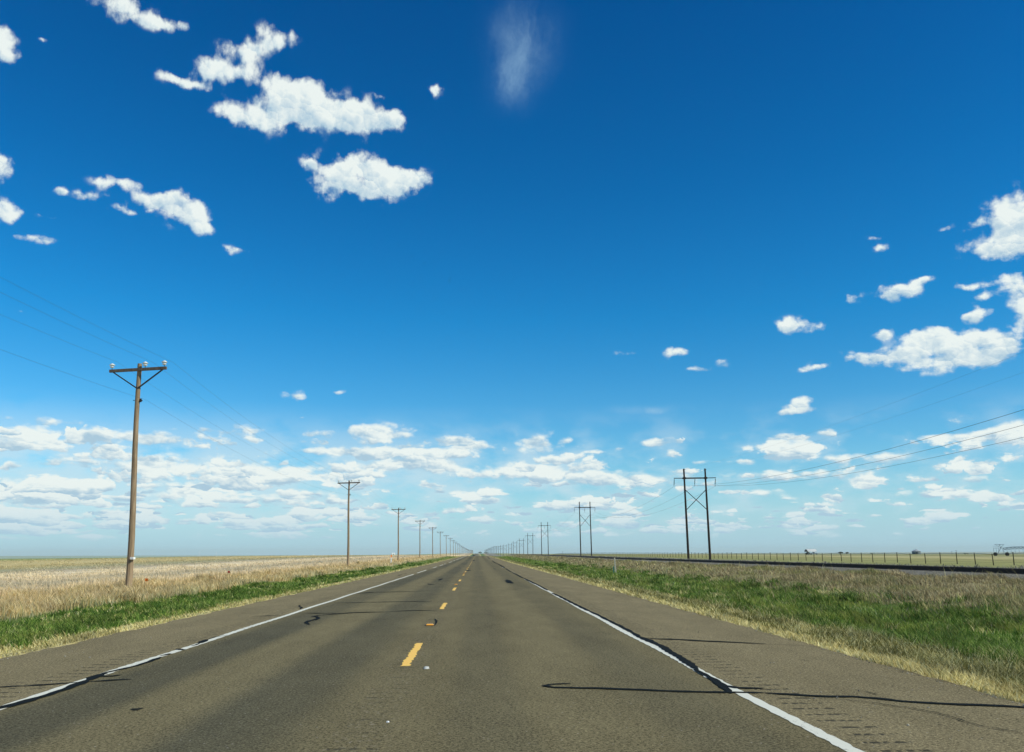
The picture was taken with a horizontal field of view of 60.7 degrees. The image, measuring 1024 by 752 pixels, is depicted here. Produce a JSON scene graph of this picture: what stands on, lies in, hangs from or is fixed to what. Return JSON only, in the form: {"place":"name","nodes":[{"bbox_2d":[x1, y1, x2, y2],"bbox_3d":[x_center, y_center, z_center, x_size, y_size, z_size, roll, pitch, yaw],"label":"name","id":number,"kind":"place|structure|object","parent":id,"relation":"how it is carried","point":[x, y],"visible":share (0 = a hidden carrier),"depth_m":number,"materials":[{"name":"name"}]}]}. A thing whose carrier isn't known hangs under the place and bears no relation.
{"place":"outdoors","nodes":[
{"label":"outdoors","id":0,"kind":"place"},
{"bbox_2d":[0,555,448,622],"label":"dry grass","id":1,"kind":"structure","parent":0,"point":[97,603],"depth_m":37.93,"materials":[{"name":"beige plant"}]},
{"bbox_2d":[0,553,1023,751],"bbox_3d":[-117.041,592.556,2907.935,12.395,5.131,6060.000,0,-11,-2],"label":"road","id":2,"kind":"structure","parent":0,"point":[495,652],"depth_m":9.95,"materials":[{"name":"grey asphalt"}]},
{"bbox_2d":[0,556,465,709],"bbox_3d":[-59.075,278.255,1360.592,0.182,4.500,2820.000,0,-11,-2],"label":"edge line","id":3,"kind":"object","parent":2,"relation":"on","point":[128,665],"visible":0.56,"depth_m":14.03,"materials":[{"name":"white paint"}]},
{"bbox_2d":[401,558,473,665],"bbox_3d":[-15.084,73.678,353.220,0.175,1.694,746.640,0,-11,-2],"label":"line","id":4,"kind":"object","parent":2,"relation":"on","point":[411,655],"visible":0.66,"depth_m":13.19,"materials":[{"name":"yellow paint"}]},
{"bbox_2d":[0,556,1023,732],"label":"tar crack seal","id":5,"kind":"object","parent":2,"relation":"on","point":[722,685],"visible":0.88,"depth_m":10.10,"materials":[{"name":"black asphalt"}]},
{"bbox_2d":[478,555,864,751],"bbox_3d":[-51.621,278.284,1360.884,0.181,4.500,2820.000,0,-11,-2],"label":"edge line","id":6,"kind":"object","parent":2,"relation":"on","point":[835,741],"visible":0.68,"depth_m":8.39,"materials":[{"name":"white paint"}]},
{"bbox_2d":[0,552,1023,702],"bbox_3d":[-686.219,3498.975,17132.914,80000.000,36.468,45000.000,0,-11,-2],"label":"ground","id":7,"kind":"structure","parent":0,"point":[1000,559],"depth_m":156.34,"materials":[{"name":"beige plant"}]},
{"bbox_2d":[109,360,166,588],"bbox_3d":[-16.968,4.594,39.186,2.780,10.663,0.440,-3,-12,6],"label":"power pole","id":8,"kind":"object","parent":7,"relation":"on","point":[139,369],"visible":0.98,"depth_m":39.32,"materials":[{"name":"brown wood"}]},
{"bbox_2d":[0,555,433,619],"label":"pale dry grass","id":9,"kind":"structure","parent":7,"relation":"on","point":[34,570],"depth_m":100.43,"materials":[{"name":"beige plant"}]},
{"bbox_2d":[0,556,456,649],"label":"green grass","id":10,"kind":"structure","parent":7,"relation":"on","point":[54,620],"depth_m":25.67,"materials":[{"name":"green plant"}]},
{"bbox_2d":[0,556,459,657],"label":"straw grass","id":11,"kind":"structure","parent":7,"relation":"on","point":[75,638],"depth_m":19.50,"materials":[{"name":"beige plant"}]},
{"bbox_2d":[338,480,359,564],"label":"power pole","id":12,"kind":"object","parent":7,"relation":"on","point":[348,530],"visible":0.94,"depth_m":104.73,"materials":[{"name":"brown wood"}]},
{"bbox_2d":[391,508,405,559],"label":"power pole","id":13,"kind":"object","parent":7,"relation":"on","point":[398,509],"visible":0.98,"depth_m":170.39,"materials":[{"name":"brown wood"}]},
{"bbox_2d":[429,527,435,556],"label":"power pole","id":14,"kind":"object","parent":7,"relation":"on","point":[432,541],"visible":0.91,"depth_m":300.96,"materials":[{"name":"brown wood"}]},
{"bbox_2d":[518,538,523,553],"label":"transmission tower","id":15,"kind":"structure","parent":7,"relation":"on","point":[519,540],"depth_m":948.46,"materials":[{"name":"grey wood"}]},
{"bbox_2d":[538,522,550,554],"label":"transmission tower","id":16,"kind":"structure","parent":7,"relation":"on","point":[547,525],"depth_m":596.35,"materials":[{"name":"grey wood"}]},
{"bbox_2d":[574,502,594,555],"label":"transmission tower","id":17,"kind":"structure","parent":7,"relation":"on","point":[579,507],"depth_m":368.36,"materials":[{"name":"brown wood"}]},
{"bbox_2d":[674,468,715,559],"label":"transmission tower","id":18,"kind":"structure","parent":7,"relation":"on","point":[686,521],"depth_m":182.72,"materials":[{"name":"brown wood"}]},
{"bbox_2d":[485,553,1023,579],"bbox_3d":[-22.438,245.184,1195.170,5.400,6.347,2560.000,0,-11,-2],"label":"railway ballast","id":19,"kind":"structure","parent":7,"relation":"on","point":[941,573],"depth_m":47.72,"materials":[{"name":"gravel"}]},
{"bbox_2d":[486,553,1023,573],"bbox_3d":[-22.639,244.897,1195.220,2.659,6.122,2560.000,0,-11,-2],"label":"railway track","id":20,"kind":"structure","parent":19,"relation":"on","point":[965,569],"depth_m":56.09,"materials":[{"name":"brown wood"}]},
{"bbox_2d":[492,556,1023,690],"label":"brown grass","id":21,"kind":"structure","parent":7,"relation":"on","point":[1018,673],"depth_m":15.84,"materials":[{"name":"beige plant"}]},
{"bbox_2d":[495,556,1023,664],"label":"green grass","id":22,"kind":"structure","parent":7,"relation":"on","point":[644,581],"depth_m":27.03,"materials":[{"name":"green plant"}]},
{"bbox_2d":[510,555,1023,643],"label":"dry weeds","id":23,"kind":"object","parent":7,"relation":"on","point":[798,575],"visible":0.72,"depth_m":40.69,"materials":[{"name":"beige plant"}]},
{"bbox_2d":[539,566,1023,670],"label":"straw tufts","id":24,"kind":"object","parent":7,"relation":"on","point":[736,610],"visible":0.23,"depth_m":23.24,"materials":[{"name":"beige plant"}]},
{"bbox_2d":[554,552,1021,564],"bbox_3d":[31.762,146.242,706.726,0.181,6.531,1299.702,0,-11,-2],"label":"wire fence","id":25,"kind":"object","parent":7,"relation":"on","point":[956,553],"visible":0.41,"depth_m":140.54,"materials":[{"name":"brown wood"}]},
{"bbox_2d":[566,555,1023,568],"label":"grey weeds","id":26,"kind":"object","parent":7,"relation":"on","point":[1021,567],"visible":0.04,"depth_m":104.87,"materials":[{"name":"grey plant"}]},
{"bbox_2d":[596,560,1023,617],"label":"weed stalks","id":27,"kind":"object","parent":7,"relation":"on","point":[734,566],"visible":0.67,"depth_m":38.19,"materials":[{"name":"plant"}]},
{"bbox_2d":[993,544,1023,555],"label":"irrigation machine","id":28,"kind":"object","parent":7,"relation":"on","point":[995,553],"visible":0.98,"depth_m":313.76,"materials":[{"name":"metal"}]},
{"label":"power pole","id":29,"kind":"object","parent":7,"relation":"on","visible":0},
{"bbox_2d":[0,314,340,480],"bbox_3d":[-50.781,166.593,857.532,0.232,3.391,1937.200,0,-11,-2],"label":"overhead wire","id":30,"kind":"object","parent":29,"relation":"attached to","point":[134,373],"visible":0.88,"depth_m":40.50,"materials":[{"name":"metal"}]},
{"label":"power pole","id":31,"kind":"object","parent":7,"relation":"on","visible":0},
{"bbox_2d":[9,296,435,529],"bbox_3d":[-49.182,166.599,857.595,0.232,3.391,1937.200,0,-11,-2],"label":"overhead wire","id":32,"kind":"object","parent":31,"relation":"attached to","point":[189,389],"visible":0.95,"depth_m":41.41,"materials":[{"name":"metal"}]},
{"bbox_2d":[0,0,1023,555],"label":"sky","id":33,"kind":"structure","parent":0,"point":[669,237],"materials":[{"name":"blue"}]},
{"bbox_2d":[491,556,1023,702],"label":"straw grass","id":34,"kind":"structure","parent":0,"point":[973,680],"depth_m":12.49,"materials":[{"name":"beige plant"}]},
{"bbox_2d":[804,549,816,554],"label":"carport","id":35,"kind":"object","parent":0,"point":[810,550],"visible":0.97,"depth_m":662.04,"materials":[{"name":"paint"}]},
{"bbox_2d":[912,549,920,553],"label":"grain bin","id":36,"kind":"object","parent":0,"point":[915,551],"visible":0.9,"depth_m":758.59,"materials":[{"name":"metal"}]},
{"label":"power pole","id":37,"kind":"object","parent":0,"visible":0},
{"bbox_2d":[14,284,414,517],"bbox_3d":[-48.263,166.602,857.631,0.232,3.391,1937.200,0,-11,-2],"label":"overhead wire","id":38,"kind":"object","parent":37,"relation":"attached to","point":[188,374],"visible":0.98,"depth_m":40.58,"materials":[{"name":"metal"}]},
{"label":"power pole","id":39,"kind":"object","parent":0,"visible":0},
{"bbox_2d":[0,349,451,542],"bbox_3d":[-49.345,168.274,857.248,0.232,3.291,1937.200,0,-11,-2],"label":"overhead wire","id":40,"kind":"object","parent":39,"relation":"attached to","point":[153,404],"visible":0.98,"depth_m":38.57,"materials":[{"name":"metal"}]},
{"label":"transmission tower","id":41,"kind":"object","parent":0,"visible":0},
{"bbox_2d":[499,410,1021,547],"bbox_3d":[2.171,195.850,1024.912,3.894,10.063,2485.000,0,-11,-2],"label":"overhead wire","id":42,"kind":"object","parent":41,"relation":"attached to","point":[827,464],"visible":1,"depth_m":98.29,"materials":[{"name":"metal"}]},
{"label":"transmission tower","id":43,"kind":"object","parent":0,"visible":0},
{"bbox_2d":[501,425,1021,547],"bbox_3d":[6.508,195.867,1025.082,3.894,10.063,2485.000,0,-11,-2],"label":"overhead wire","id":44,"kind":"object","parent":43,"relation":"attached to","point":[828,471],"visible":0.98,"depth_m":106.63,"materials":[{"name":"metal"}]},
{"bbox_2d":[516,437,1022,547],"bbox_3d":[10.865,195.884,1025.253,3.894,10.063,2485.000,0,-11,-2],"label":"overhead wire","id":45,"kind":"object","parent":43,"relation":"attached to","point":[843,474],"visible":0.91,"depth_m":115.12,"materials":[{"name":"metal"}]}
]}

